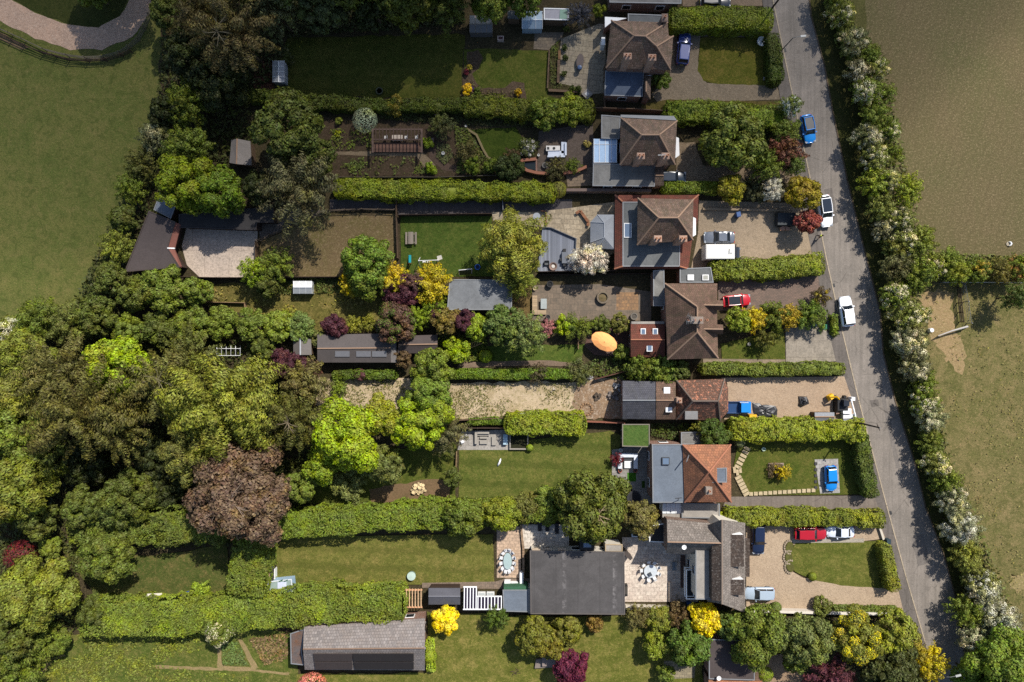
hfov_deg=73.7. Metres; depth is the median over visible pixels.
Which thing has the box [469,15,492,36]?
greenhouse
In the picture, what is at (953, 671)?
tree
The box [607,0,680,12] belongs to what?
annexe
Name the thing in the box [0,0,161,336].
meadow
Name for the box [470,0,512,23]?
tree
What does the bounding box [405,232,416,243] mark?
picnic table
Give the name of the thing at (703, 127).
border plants
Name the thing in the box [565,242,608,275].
tree
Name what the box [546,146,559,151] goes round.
fire table
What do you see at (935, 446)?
thorn tree
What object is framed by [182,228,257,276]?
yard
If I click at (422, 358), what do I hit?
tree
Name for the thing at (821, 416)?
shed
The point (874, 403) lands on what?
road patch
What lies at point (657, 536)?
outbuilding
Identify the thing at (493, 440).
garden bench
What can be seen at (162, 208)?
shed
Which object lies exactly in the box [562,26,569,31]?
potted plant
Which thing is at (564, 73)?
potted plant
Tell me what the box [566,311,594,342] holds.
tree
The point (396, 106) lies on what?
garden plant
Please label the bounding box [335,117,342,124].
garden plant
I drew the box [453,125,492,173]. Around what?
border plants
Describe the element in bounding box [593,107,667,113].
fence
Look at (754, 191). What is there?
tree
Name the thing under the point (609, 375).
fence
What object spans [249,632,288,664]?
undergrowth
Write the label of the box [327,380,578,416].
weeds
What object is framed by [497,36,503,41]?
planter box
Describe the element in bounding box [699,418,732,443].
tree
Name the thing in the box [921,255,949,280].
hawthorn
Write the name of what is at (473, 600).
pergola
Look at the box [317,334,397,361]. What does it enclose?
shed
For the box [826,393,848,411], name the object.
excavator
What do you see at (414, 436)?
tree
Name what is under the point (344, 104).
hedge
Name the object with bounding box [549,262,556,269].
basket chair
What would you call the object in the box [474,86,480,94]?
garden plant
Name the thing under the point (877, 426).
telegraph pole
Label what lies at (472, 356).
undergrowth
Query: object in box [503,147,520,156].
tree
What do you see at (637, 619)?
tree
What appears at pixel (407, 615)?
window
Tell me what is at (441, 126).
tree
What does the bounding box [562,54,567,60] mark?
potted plant
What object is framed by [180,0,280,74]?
tree
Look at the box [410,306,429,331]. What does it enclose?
tree
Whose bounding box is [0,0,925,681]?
garden soil
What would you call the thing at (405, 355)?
tree
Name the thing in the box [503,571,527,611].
garden store
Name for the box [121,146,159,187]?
tree
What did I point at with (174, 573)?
lawn
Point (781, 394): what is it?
driveway
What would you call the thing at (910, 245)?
hawthorn
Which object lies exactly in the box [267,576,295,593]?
greenhouse
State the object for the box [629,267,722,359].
house
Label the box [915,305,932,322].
hawthorn
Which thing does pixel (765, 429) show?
hedge
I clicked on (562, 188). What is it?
tree
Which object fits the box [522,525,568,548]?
patio
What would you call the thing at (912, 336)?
hawthorn
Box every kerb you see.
[772,0,939,681]
[809,0,965,653]
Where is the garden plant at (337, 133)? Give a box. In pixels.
[334,130,340,136]
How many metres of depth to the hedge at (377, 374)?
98.61 m
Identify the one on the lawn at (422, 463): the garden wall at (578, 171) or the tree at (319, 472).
the tree at (319, 472)
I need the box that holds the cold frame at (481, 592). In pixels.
[478,591,485,594]
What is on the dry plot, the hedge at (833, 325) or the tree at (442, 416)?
the tree at (442, 416)
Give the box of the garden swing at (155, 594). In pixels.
[146,593,161,598]
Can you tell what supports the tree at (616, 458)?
on the lawn at (550, 462)
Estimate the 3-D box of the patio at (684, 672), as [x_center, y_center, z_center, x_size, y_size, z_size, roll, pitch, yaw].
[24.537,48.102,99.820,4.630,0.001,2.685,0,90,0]
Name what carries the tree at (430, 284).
on the garden soil at (514, 36)
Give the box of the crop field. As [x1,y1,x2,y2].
[865,0,1023,260]
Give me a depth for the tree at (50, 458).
95.17 m
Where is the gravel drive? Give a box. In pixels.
[746,526,902,609]
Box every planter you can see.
[596,291,608,303]
[757,36,763,45]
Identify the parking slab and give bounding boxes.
[815,459,839,493]
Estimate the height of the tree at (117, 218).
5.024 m
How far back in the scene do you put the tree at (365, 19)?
91.67 m
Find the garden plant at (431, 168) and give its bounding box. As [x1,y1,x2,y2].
[425,161,437,174]
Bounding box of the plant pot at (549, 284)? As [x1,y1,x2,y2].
[547,281,552,287]
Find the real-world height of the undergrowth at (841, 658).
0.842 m
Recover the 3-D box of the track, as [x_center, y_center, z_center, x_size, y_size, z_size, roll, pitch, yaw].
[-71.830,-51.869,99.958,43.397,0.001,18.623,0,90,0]
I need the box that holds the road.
[774,0,964,681]
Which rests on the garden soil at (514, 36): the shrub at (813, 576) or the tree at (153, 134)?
the tree at (153, 134)
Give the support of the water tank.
on the lawn at (439, 558)
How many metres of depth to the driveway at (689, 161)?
99.92 m
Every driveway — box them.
[651,34,779,101]
[676,142,794,182]
[682,0,762,5]
[691,201,811,267]
[718,275,823,310]
[721,496,878,511]
[722,376,854,418]
[759,654,804,681]
[785,324,835,363]
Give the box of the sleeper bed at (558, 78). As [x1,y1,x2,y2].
[547,50,579,93]
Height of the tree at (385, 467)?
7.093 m
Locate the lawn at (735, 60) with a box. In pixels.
[697,37,770,85]
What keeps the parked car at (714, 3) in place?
on the driveway at (733, 2)
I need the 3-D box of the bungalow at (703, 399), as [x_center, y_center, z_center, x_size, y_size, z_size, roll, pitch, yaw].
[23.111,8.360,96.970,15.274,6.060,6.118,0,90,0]
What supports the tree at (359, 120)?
on the kitchen garden at (385, 168)
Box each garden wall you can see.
[467,128,489,157]
[520,157,548,175]
[520,524,523,577]
[563,165,586,174]
[565,188,650,193]
[625,604,666,608]
[668,581,670,601]
[702,208,783,211]
[745,607,881,614]
[878,528,884,539]
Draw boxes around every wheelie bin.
[734,211,740,217]
[883,538,890,543]
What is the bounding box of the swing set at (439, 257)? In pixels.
[418,255,441,265]
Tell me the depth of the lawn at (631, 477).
99.86 m
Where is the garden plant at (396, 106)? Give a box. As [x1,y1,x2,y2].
[384,93,403,117]
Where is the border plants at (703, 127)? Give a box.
[699,120,791,166]
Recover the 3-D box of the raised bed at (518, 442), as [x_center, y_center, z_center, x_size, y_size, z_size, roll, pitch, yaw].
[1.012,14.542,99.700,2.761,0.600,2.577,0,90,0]
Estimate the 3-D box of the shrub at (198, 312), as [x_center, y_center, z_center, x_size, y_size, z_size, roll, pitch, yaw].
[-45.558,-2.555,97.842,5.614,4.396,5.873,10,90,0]
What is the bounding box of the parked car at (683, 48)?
[675,33,691,65]
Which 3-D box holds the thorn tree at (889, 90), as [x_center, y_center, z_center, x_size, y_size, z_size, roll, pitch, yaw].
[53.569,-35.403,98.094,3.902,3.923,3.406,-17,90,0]
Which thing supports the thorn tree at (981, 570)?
on the pasture
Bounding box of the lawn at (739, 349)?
[720,329,785,360]
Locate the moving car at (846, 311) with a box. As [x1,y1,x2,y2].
[837,296,855,326]
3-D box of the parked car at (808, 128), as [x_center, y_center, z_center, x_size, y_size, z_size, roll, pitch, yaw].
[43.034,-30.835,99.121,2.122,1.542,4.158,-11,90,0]
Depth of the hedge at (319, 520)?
96.66 m
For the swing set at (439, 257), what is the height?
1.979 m
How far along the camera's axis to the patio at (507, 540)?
99.85 m
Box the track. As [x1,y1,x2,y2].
[0,0,150,49]
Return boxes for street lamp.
[782,35,805,49]
[931,665,960,676]
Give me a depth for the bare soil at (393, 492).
99.87 m
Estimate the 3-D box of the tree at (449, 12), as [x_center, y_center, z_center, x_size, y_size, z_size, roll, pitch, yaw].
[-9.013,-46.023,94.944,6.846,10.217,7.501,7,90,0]
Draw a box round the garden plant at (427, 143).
[420,137,434,148]
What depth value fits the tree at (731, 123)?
94.02 m
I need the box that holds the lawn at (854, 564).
[791,541,883,587]
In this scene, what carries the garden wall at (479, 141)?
on the garden soil at (514, 36)
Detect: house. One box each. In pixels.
[528,535,624,614]
[592,115,678,188]
[600,14,673,104]
[614,194,698,269]
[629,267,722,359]
[647,441,731,517]
[661,514,749,612]
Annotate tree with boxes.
[0,315,21,340]
[0,326,60,383]
[0,372,44,418]
[0,406,51,465]
[0,454,61,523]
[0,551,82,636]
[0,606,42,661]
[0,629,53,681]
[2,539,39,567]
[5,328,93,415]
[11,295,60,338]
[14,499,59,542]
[15,351,148,462]
[33,621,71,655]
[34,440,68,477]
[38,535,62,560]
[44,298,101,345]
[58,439,112,485]
[59,482,105,529]
[71,292,118,336]
[75,593,108,627]
[76,525,137,584]
[78,0,109,9]
[81,335,157,404]
[87,397,155,468]
[91,260,128,295]
[94,228,136,264]
[94,467,158,529]
[106,204,137,231]
[111,340,212,425]
[112,172,148,207]
[115,274,149,313]
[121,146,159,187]
[135,435,179,481]
[136,122,173,155]
[139,263,190,313]
[147,95,180,127]
[147,473,184,511]
[148,352,289,462]
[149,0,183,32]
[153,151,213,216]
[154,424,233,489]
[157,123,215,162]
[160,0,237,46]
[160,318,224,378]
[162,29,214,78]
[164,75,215,126]
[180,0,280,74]
[181,276,214,308]
[182,55,250,111]
[182,439,291,547]
[191,579,210,596]
[193,162,245,218]
[200,616,234,647]
[236,256,271,288]
[239,0,298,7]
[241,169,272,206]
[247,85,324,168]
[248,388,333,451]
[250,0,302,41]
[253,148,344,239]
[254,270,282,299]
[256,246,294,282]
[267,347,306,384]
[278,355,333,409]
[285,472,316,503]
[292,139,337,178]
[296,0,350,35]
[297,359,322,380]
[298,671,326,681]
[301,448,337,486]
[310,394,385,473]
[319,313,348,337]
[329,468,369,505]
[330,378,346,398]
[331,0,364,11]
[337,272,363,299]
[340,233,394,288]
[346,266,384,302]
[352,0,387,33]
[352,107,377,133]
[353,368,364,380]
[362,444,404,484]
[364,390,404,435]
[368,0,423,12]
[375,301,415,344]
[377,260,410,292]
[382,273,419,307]
[385,0,434,35]
[389,396,445,450]
[394,350,411,368]
[404,270,424,294]
[405,375,452,408]
[409,347,455,381]
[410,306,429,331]
[413,388,455,433]
[414,260,453,305]
[420,293,447,322]
[422,0,470,37]
[423,406,472,458]
[425,652,436,663]
[427,112,457,140]
[427,303,443,317]
[429,306,460,334]
[431,604,459,635]
[441,496,485,537]
[443,336,470,363]
[443,466,462,487]
[454,139,479,163]
[454,308,475,332]
[462,155,479,175]
[463,311,487,341]
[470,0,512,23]
[478,204,551,286]
[478,349,492,362]
[481,494,523,531]
[483,157,499,172]
[483,303,524,345]
[483,604,510,630]
[493,152,524,181]
[501,308,548,355]
[502,265,539,301]
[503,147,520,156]
[506,0,541,18]
[512,491,539,522]
[514,614,554,656]
[515,137,539,157]
[526,362,547,385]
[526,444,532,451]
[530,96,558,131]
[533,484,567,526]
[535,628,564,660]
[540,319,555,337]
[545,155,567,181]
[550,468,631,544]
[552,181,566,197]
[552,614,582,647]
[552,648,589,681]
[553,313,576,335]
[554,90,584,127]
[562,157,584,175]
[563,1,592,31]
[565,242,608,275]
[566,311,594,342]
[566,356,592,386]
[586,614,603,632]
[590,313,610,333]
[592,3,606,17]
[608,452,623,466]
[611,311,629,333]
[613,343,629,360]
[621,354,657,380]
[621,602,649,629]
[622,499,659,541]
[642,631,670,660]
[645,355,678,384]
[645,605,675,632]
[651,72,671,89]
[656,664,675,681]
[664,618,712,667]
[666,594,693,630]
[670,360,690,379]
[687,601,720,637]
[688,420,710,436]
[698,101,768,172]
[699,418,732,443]
[714,610,742,641]
[717,173,746,206]
[724,306,752,332]
[724,604,786,672]
[733,441,744,447]
[740,178,767,203]
[742,305,767,334]
[747,148,784,182]
[753,326,778,350]
[757,177,786,200]
[759,300,791,333]
[759,666,773,681]
[765,135,809,170]
[766,462,784,480]
[770,601,781,609]
[772,119,802,143]
[772,303,802,331]
[773,463,792,479]
[774,94,804,120]
[774,611,836,666]
[779,153,805,176]
[782,646,808,674]
[784,175,823,209]
[793,208,822,233]
[795,298,829,333]
[801,652,857,681]
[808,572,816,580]
[811,285,832,306]
[813,594,833,617]
[822,0,842,6]
[828,603,883,665]
[854,43,881,67]
[855,165,890,201]
[857,102,892,132]
[859,641,924,681]
[864,192,897,221]
[874,82,898,105]
[875,251,919,283]
[875,607,921,653]
[885,141,905,167]
[890,170,924,208]
[901,255,938,296]
[902,224,940,255]
[907,636,927,663]
[910,369,938,388]
[913,428,944,453]
[916,640,951,681]
[927,470,964,496]
[930,245,964,273]
[938,259,972,286]
[942,593,990,629]
[947,536,984,572]
[949,653,989,681]
[957,623,1023,681]
[961,253,993,284]
[961,563,999,591]
[985,256,1012,284]
[996,282,1023,311]
[1003,251,1023,282]
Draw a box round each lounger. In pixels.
[538,522,541,530]
[555,523,558,533]
[576,54,583,66]
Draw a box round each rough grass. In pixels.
[28,627,297,681]
[203,282,401,333]
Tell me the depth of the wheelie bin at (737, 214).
98.84 m
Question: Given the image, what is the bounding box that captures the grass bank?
[15,0,126,27]
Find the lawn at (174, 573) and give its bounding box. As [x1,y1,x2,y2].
[63,546,227,596]
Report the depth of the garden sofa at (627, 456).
99.25 m
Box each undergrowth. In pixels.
[0,0,315,569]
[0,538,81,668]
[202,284,377,329]
[221,641,248,665]
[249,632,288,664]
[278,0,465,37]
[278,278,391,294]
[438,334,488,362]
[583,354,669,380]
[625,604,692,629]
[650,422,729,439]
[755,617,938,681]
[851,22,1011,616]
[930,251,1020,281]
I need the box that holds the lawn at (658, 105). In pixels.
[641,99,780,109]
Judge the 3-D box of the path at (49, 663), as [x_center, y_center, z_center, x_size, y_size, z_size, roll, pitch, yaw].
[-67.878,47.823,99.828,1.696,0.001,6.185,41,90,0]
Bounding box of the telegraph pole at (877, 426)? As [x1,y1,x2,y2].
[857,422,879,430]
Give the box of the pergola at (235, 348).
[217,345,239,357]
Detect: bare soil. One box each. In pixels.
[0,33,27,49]
[369,479,450,502]
[571,376,622,419]
[917,289,966,374]
[1009,573,1023,593]
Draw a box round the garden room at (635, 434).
[621,423,649,446]
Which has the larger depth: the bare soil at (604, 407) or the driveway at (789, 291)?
the driveway at (789, 291)
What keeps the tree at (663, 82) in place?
on the garden soil at (514, 36)
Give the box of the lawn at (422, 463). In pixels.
[272,442,456,505]
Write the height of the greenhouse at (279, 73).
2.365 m
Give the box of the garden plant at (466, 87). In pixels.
[462,83,472,95]
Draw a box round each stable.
[126,211,187,271]
[179,207,277,230]
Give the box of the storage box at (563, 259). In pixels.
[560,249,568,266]
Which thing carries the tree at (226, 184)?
on the garden soil at (514, 36)
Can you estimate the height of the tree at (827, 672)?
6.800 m
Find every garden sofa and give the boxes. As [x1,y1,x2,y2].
[475,430,488,443]
[547,142,566,157]
[618,453,637,468]
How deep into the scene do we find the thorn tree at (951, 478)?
96.19 m
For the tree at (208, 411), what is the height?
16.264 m
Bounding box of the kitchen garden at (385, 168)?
[299,116,469,176]
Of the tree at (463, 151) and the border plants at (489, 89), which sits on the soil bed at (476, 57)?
the border plants at (489, 89)
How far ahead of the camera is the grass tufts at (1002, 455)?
99.81 m
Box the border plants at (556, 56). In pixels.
[549,39,581,93]
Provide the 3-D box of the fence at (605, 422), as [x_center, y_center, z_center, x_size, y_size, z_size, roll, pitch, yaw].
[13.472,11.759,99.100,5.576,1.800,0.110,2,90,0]
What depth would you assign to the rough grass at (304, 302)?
99.90 m
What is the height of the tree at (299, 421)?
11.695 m
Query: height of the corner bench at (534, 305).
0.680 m
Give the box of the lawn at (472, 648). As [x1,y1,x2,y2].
[296,611,702,681]
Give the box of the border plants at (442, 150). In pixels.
[436,142,452,164]
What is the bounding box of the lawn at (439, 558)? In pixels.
[276,534,493,586]
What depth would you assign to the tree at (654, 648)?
96.68 m
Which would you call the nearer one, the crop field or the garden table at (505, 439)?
the garden table at (505, 439)
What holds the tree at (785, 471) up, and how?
in the raised bed at (781, 464)
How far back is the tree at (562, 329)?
97.64 m
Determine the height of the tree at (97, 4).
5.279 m
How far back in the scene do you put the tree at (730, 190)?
96.63 m
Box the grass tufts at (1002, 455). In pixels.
[951,311,1023,618]
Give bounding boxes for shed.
[153,199,181,219]
[229,139,255,167]
[267,565,276,580]
[293,338,314,354]
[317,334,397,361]
[398,335,437,353]
[428,584,459,604]
[508,11,519,23]
[544,8,568,25]
[678,431,701,443]
[810,412,834,420]
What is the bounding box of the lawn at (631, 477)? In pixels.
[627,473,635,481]
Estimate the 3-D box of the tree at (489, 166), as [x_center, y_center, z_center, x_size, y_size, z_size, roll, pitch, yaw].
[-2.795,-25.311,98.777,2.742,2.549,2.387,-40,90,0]
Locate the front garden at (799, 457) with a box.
[734,438,858,495]
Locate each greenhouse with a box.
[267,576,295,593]
[272,61,287,85]
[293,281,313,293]
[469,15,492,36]
[522,11,542,32]
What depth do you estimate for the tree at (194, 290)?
96.13 m
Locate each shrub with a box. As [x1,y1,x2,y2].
[111,312,145,343]
[142,310,176,348]
[173,303,210,343]
[201,305,236,341]
[233,307,266,341]
[250,334,275,359]
[263,309,293,342]
[281,303,295,319]
[284,310,315,343]
[311,330,324,347]
[345,315,363,332]
[361,312,375,331]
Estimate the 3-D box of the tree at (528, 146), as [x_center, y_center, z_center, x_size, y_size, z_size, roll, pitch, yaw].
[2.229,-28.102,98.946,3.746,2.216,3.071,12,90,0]
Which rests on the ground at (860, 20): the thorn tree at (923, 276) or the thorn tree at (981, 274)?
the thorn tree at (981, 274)
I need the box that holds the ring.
[579,402,593,415]
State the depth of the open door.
97.90 m
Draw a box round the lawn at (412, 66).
[282,33,464,98]
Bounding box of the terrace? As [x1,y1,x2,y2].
[585,324,630,356]
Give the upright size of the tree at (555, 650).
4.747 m
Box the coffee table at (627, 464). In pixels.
[624,461,630,467]
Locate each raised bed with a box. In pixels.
[509,433,527,449]
[768,463,783,476]
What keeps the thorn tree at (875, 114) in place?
on the verge
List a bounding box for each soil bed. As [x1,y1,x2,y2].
[253,61,273,90]
[460,50,526,98]
[548,40,580,94]
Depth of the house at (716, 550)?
93.81 m
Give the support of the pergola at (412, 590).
on the garden soil at (514, 36)
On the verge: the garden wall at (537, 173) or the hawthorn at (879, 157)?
the hawthorn at (879, 157)
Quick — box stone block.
[535,656,557,667]
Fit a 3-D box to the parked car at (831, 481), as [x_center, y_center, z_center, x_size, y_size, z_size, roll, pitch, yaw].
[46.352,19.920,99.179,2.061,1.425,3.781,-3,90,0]
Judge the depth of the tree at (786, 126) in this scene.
96.26 m
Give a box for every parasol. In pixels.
[581,88,592,98]
[591,332,616,351]
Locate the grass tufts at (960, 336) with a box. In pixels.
[917,289,984,390]
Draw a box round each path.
[39,655,64,680]
[152,665,288,674]
[217,640,257,670]
[259,208,330,240]
[330,199,571,213]
[335,151,434,167]
[422,578,529,588]
[429,143,457,171]
[456,360,574,368]
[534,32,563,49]
[566,167,592,186]
[703,359,784,363]
[792,539,863,542]
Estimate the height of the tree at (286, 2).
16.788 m
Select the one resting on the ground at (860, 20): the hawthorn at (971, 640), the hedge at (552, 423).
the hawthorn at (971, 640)
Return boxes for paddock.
[260,213,397,276]
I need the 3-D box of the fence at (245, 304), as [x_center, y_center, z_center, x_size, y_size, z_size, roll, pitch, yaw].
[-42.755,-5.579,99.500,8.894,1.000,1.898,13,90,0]
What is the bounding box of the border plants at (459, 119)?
[379,113,534,127]
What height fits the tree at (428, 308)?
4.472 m
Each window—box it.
[405,614,414,617]
[617,97,626,100]
[621,5,631,9]
[654,5,664,9]
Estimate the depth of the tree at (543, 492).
96.79 m
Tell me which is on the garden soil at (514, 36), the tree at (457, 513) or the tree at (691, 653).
the tree at (457, 513)
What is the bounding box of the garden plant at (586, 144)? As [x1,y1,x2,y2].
[583,140,591,147]
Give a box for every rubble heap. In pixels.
[593,392,601,400]
[607,391,618,400]
[613,382,620,391]
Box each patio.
[458,430,508,449]
[492,202,613,270]
[497,526,520,577]
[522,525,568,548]
[532,284,650,320]
[537,123,592,171]
[559,24,605,93]
[612,447,653,505]
[616,292,638,309]
[622,537,697,601]
[664,661,694,678]
[680,555,684,587]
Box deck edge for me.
[542,227,575,250]
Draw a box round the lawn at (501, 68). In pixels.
[464,49,559,100]
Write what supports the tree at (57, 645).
on the garden soil at (514, 36)
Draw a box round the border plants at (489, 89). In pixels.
[462,53,524,95]
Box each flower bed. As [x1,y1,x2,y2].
[782,550,792,564]
[783,539,793,553]
[784,559,793,573]
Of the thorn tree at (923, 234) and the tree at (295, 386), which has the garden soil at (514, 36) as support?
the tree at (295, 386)
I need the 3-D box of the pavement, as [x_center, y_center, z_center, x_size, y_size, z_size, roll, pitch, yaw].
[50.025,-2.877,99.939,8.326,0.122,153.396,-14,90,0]
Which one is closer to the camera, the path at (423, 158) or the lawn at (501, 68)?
the path at (423, 158)
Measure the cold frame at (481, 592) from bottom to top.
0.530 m
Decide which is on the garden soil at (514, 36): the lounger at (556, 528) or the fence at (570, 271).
the fence at (570, 271)
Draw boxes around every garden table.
[392,135,402,140]
[503,434,507,444]
[503,553,511,569]
[533,213,539,219]
[541,299,546,308]
[630,313,637,319]
[644,565,656,577]
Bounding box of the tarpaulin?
[752,402,776,417]
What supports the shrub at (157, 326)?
on the garden soil at (514, 36)
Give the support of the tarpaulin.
on the driveway at (781, 394)
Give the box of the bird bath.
[376,87,382,94]
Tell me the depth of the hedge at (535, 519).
97.51 m
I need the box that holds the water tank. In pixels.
[407,571,415,580]
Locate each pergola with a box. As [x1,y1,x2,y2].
[217,345,239,357]
[405,588,421,607]
[463,586,501,609]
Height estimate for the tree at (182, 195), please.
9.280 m
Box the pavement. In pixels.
[762,0,938,681]
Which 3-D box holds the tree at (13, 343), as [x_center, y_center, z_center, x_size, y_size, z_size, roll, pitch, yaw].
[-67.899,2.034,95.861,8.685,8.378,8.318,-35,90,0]
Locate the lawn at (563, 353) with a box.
[464,344,583,362]
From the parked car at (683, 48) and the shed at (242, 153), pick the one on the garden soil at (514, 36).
the shed at (242, 153)
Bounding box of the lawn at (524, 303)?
[509,285,531,320]
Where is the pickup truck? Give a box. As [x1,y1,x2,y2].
[728,401,750,412]
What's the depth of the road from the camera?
99.97 m
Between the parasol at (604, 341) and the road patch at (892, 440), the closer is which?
the parasol at (604, 341)
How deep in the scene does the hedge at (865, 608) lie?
99.09 m
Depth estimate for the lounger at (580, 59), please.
99.35 m
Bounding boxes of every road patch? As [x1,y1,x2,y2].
[824,188,837,223]
[870,399,878,406]
[878,379,899,468]
[912,534,929,565]
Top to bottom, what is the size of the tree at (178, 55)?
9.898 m
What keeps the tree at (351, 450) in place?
on the garden soil at (514, 36)
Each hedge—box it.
[65,502,230,548]
[76,577,410,638]
[225,535,277,598]
[247,88,469,116]
[261,494,455,539]
[331,368,398,381]
[332,176,557,205]
[425,636,435,672]
[449,367,572,380]
[459,491,570,528]
[461,92,595,127]
[466,416,508,425]
[503,408,586,437]
[659,180,718,195]
[660,97,787,135]
[667,4,774,39]
[696,360,845,377]
[706,251,825,282]
[721,504,886,529]
[724,414,866,444]
[755,603,774,609]
[762,32,784,88]
[827,0,906,280]
[828,313,839,337]
[831,603,895,612]
[849,432,879,498]
[873,540,901,592]
[896,307,989,631]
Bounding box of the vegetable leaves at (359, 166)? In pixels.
[336,156,427,175]
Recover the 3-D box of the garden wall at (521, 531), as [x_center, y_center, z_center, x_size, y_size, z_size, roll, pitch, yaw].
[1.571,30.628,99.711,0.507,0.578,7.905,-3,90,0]
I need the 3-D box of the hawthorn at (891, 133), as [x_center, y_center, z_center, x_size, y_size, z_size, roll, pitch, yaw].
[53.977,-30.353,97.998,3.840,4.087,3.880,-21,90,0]
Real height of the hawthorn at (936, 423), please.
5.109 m
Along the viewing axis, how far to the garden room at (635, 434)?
97.30 m
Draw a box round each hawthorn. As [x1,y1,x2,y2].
[821,0,856,30]
[836,25,870,58]
[840,57,873,85]
[846,122,883,150]
[848,75,886,107]
[857,141,892,171]
[867,56,891,81]
[868,217,897,242]
[876,166,901,193]
[877,278,911,308]
[879,116,901,143]
[883,227,923,262]
[883,298,926,331]
[885,204,918,231]
[889,323,929,358]
[897,352,933,383]
[908,382,941,418]
[911,404,950,435]
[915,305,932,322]
[915,450,953,479]
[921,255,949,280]
[932,484,971,516]
[937,507,986,545]
[955,619,993,655]
[964,568,1002,609]
[977,596,1023,635]
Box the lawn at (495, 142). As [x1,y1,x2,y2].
[470,127,522,159]
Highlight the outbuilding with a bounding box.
[631,520,662,542]
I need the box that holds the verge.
[810,0,1007,680]
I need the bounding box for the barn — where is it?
[290,611,425,669]
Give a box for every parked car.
[664,170,685,182]
[675,33,691,65]
[699,0,730,8]
[703,230,734,243]
[722,293,750,306]
[745,586,774,601]
[750,523,766,553]
[794,526,826,541]
[799,114,816,143]
[817,194,833,227]
[823,465,838,490]
[826,525,853,538]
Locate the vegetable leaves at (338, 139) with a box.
[330,128,371,149]
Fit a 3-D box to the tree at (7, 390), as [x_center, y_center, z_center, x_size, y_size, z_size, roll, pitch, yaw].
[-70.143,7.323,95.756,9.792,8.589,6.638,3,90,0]
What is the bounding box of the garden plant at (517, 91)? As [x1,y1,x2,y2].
[514,88,521,96]
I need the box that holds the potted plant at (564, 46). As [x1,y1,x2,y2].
[562,43,567,51]
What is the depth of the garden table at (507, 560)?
99.13 m
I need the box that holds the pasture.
[909,277,1023,633]
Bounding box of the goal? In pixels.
[459,269,471,274]
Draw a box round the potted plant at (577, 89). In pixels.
[575,85,581,92]
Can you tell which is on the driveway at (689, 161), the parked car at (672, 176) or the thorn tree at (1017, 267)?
the parked car at (672, 176)
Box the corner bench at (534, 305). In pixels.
[532,295,545,314]
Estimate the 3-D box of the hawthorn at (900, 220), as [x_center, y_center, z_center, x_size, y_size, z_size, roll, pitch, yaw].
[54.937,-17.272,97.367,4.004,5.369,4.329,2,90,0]
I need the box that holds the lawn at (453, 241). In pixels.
[400,216,494,276]
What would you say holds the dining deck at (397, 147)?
on the garden soil at (514, 36)
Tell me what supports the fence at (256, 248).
on the garden soil at (514, 36)
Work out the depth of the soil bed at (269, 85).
99.95 m
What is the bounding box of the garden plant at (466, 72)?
[463,68,468,75]
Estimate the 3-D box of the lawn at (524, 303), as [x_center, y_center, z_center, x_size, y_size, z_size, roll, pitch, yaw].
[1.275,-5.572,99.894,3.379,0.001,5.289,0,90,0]
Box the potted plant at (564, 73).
[559,71,567,76]
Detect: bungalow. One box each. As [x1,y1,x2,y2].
[620,378,727,420]
[704,632,761,681]
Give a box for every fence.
[0,0,150,58]
[0,34,132,62]
[180,276,340,278]
[186,301,246,307]
[254,241,258,275]
[255,208,395,240]
[339,175,497,178]
[395,199,398,258]
[397,213,491,216]
[459,417,503,420]
[461,427,508,428]
[538,270,616,272]
[538,273,651,275]
[587,421,624,423]
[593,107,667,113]
[594,371,627,379]
[603,64,605,107]
[938,282,1019,283]
[955,286,964,321]
[960,282,971,323]
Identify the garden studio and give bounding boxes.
[447,279,511,309]
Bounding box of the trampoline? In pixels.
[627,490,640,501]
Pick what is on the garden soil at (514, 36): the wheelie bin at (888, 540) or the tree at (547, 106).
the tree at (547, 106)
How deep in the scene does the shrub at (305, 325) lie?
97.17 m
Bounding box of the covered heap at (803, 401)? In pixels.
[798,396,808,406]
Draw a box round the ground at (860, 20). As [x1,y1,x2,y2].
[46,0,1011,339]
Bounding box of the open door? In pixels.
[623,547,632,559]
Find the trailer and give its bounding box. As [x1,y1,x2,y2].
[775,213,795,226]
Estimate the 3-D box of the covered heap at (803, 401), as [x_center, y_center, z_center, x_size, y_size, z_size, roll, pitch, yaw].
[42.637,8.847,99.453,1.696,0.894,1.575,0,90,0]
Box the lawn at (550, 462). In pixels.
[459,431,620,498]
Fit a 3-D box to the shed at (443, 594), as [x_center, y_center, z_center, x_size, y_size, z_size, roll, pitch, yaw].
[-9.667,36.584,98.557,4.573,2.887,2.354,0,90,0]
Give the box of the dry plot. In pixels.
[315,377,626,420]
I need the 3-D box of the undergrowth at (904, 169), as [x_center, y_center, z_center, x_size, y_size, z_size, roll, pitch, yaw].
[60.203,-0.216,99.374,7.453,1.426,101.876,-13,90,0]
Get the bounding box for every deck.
[372,127,422,152]
[538,228,576,270]
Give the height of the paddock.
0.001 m
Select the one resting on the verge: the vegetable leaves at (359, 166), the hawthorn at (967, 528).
the hawthorn at (967, 528)
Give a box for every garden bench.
[492,436,495,444]
[575,210,589,225]
[625,583,627,595]
[672,561,676,569]
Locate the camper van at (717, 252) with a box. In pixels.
[702,244,739,260]
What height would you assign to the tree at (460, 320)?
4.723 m
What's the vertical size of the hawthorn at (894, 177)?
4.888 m
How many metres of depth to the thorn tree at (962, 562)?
96.38 m
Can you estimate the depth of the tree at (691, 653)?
94.87 m
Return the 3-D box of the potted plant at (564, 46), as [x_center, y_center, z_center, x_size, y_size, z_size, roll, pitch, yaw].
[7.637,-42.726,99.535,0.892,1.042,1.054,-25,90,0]
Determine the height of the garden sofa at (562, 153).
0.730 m
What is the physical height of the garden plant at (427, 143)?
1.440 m

